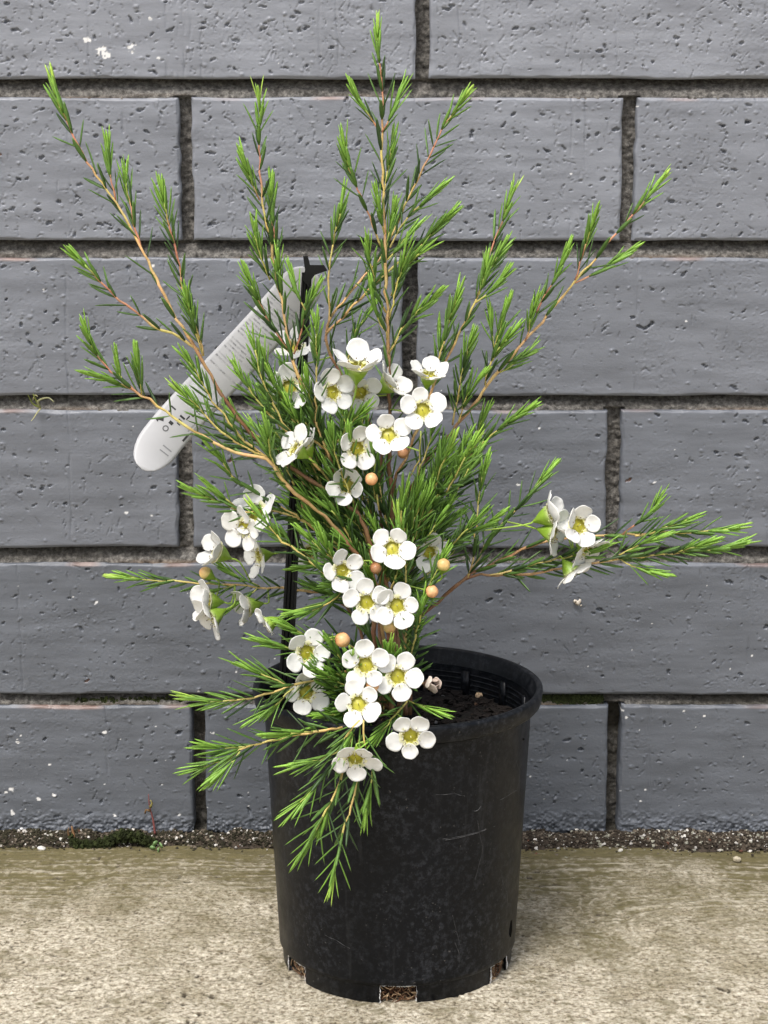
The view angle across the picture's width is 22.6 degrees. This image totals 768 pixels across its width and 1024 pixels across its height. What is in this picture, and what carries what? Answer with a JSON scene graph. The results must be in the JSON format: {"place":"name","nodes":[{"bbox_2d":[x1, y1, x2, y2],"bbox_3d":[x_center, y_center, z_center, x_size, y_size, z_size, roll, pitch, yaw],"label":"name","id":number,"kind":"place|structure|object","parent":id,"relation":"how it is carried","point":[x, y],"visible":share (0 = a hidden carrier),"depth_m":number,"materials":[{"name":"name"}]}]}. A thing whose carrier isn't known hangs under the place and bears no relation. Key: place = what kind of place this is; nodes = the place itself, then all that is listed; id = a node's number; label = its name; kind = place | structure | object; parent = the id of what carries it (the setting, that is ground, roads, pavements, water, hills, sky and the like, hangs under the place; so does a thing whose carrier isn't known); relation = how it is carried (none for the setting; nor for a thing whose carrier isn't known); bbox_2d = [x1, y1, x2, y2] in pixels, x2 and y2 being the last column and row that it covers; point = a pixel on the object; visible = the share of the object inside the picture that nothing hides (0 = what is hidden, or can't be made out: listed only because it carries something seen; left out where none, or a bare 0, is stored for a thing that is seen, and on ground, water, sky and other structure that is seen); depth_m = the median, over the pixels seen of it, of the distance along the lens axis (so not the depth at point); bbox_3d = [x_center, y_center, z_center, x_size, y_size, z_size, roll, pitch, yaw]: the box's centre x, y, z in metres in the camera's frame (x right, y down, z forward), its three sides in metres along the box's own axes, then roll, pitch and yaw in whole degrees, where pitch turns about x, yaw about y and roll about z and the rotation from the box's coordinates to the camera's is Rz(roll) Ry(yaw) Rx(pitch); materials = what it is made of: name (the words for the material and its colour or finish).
{"place":"outdoors","nodes":[
{"label":"outdoors","id":0,"kind":"place"},
{"bbox_2d":[0,844,767,1023],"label":"ground","id":1,"kind":"structure","parent":0,"point":[184,934],"depth_m":1.01,"materials":[{"name":"concrete"}]},
{"bbox_2d":[37,846,45,849],"bbox_3d":[-0.202,0.198,1.135,0.005,0.003,0.004,12,15,12],"label":"pebble","id":2,"kind":"object","parent":1,"relation":"on","point":[41,848],"visible":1,"depth_m":1.13,"materials":[{"name":"white stone"}]},
{"bbox_2d":[150,840,162,851],"bbox_3d":[-0.134,0.197,1.130,0.008,0.009,0.004,0,12,0],"label":"weed sprout","id":3,"kind":"object","parent":1,"relation":"on","point":[153,847],"visible":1,"depth_m":1.13,"materials":[{"name":"green plant"}]},
{"bbox_2d":[0,0,767,833],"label":"brick wall","id":4,"kind":"structure","parent":1,"relation":"on","point":[642,374],"depth_m":1.09,"materials":[{"name":"grey brick"}]},
{"bbox_2d":[28,394,53,420],"bbox_3d":[-0.193,-0.059,1.088,0.015,0.015,0.009,0,12,0],"label":"weed sprout","id":5,"kind":"object","parent":4,"relation":"attached to","point":[38,405],"visible":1,"depth_m":1.09,"materials":[{"name":"green plant"}]},
{"bbox_2d":[573,599,581,606],"bbox_3d":[0.112,0.053,1.116,0.005,0.005,0.004,0,12,0],"label":"fallen petal","id":6,"kind":"object","parent":4,"relation":"attached to","point":[576,602],"visible":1,"depth_m":1.11,"materials":[{"name":"white plant"}]},
{"bbox_2d":[0,827,767,859],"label":"dirt","id":7,"kind":"structure","parent":1,"relation":"on","point":[692,840],"depth_m":1.14,"materials":[{"name":"brown soil"}]},
{"bbox_2d":[67,826,74,836],"bbox_3d":[-0.185,0.190,1.141,0.005,0.008,0.004,0,12,0],"label":"dry stub","id":8,"kind":"object","parent":7,"relation":"on","point":[72,831],"visible":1,"depth_m":1.14,"materials":[{"name":"brown plant"}]},
{"bbox_2d":[144,794,155,833],"bbox_3d":[-0.138,0.179,1.139,0.007,0.025,0.003,0,12,0],"label":"weed sprout","id":9,"kind":"object","parent":7,"relation":"on","point":[150,811],"visible":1,"depth_m":1.14,"materials":[{"name":"brown plant"}]},
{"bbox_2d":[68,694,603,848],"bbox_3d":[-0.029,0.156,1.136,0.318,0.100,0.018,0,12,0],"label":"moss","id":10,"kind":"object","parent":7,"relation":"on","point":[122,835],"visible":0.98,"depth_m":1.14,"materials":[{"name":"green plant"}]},
{"bbox_2d":[252,645,542,1003],"bbox_3d":[0.007,0.157,0.981,0.146,0.145,0.146,0,12,0],"label":"nursery pot","id":11,"kind":"object","parent":1,"relation":"on","point":[426,904],"visible":0.77,"depth_m":0.93,"materials":[{"name":"black plastic"}]},
{"bbox_2d":[43,9,760,1002],"bbox_3d":[0.016,0.001,0.923,0.347,0.473,0.160,0,12,0],"label":"waxflower plant","id":12,"kind":"object","parent":11,"relation":"in","point":[419,519],"visible":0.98,"depth_m":0.92,"materials":[{"name":"green plant"}]},
{"bbox_2d":[285,687,524,767],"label":"potting soil","id":13,"kind":"structure","parent":11,"relation":"in","point":[467,707],"depth_m":1.00,"materials":[{"name":"black soil"}]},
{"bbox_2d":[278,256,326,709],"bbox_3d":[-0.041,-0.013,0.952,0.030,0.226,0.011,-6,13,-26],"label":"plant stake","id":14,"kind":"object","parent":13,"relation":"in","point":[291,577],"visible":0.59,"depth_m":0.96,"materials":[{"name":"plastic"}]},
{"bbox_2d":[133,266,321,470],"bbox_3d":[-0.078,-0.072,0.957,0.094,0.100,0.018,-2,12,-9],"label":"plant tag","id":15,"kind":"object","parent":14,"relation":"hanging from","point":[156,447],"visible":0.69,"depth_m":0.96,"materials":[{"name":"plastic"}]},
{"bbox_2d":[733,856,740,861],"bbox_3d":[0.205,0.202,1.119,0.006,0.003,0.005,13,2,-37],"label":"pebble","id":16,"kind":"object","parent":1,"relation":"on","point":[736,859],"visible":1,"depth_m":1.12,"materials":[{"name":"beige stone"}]}
]}

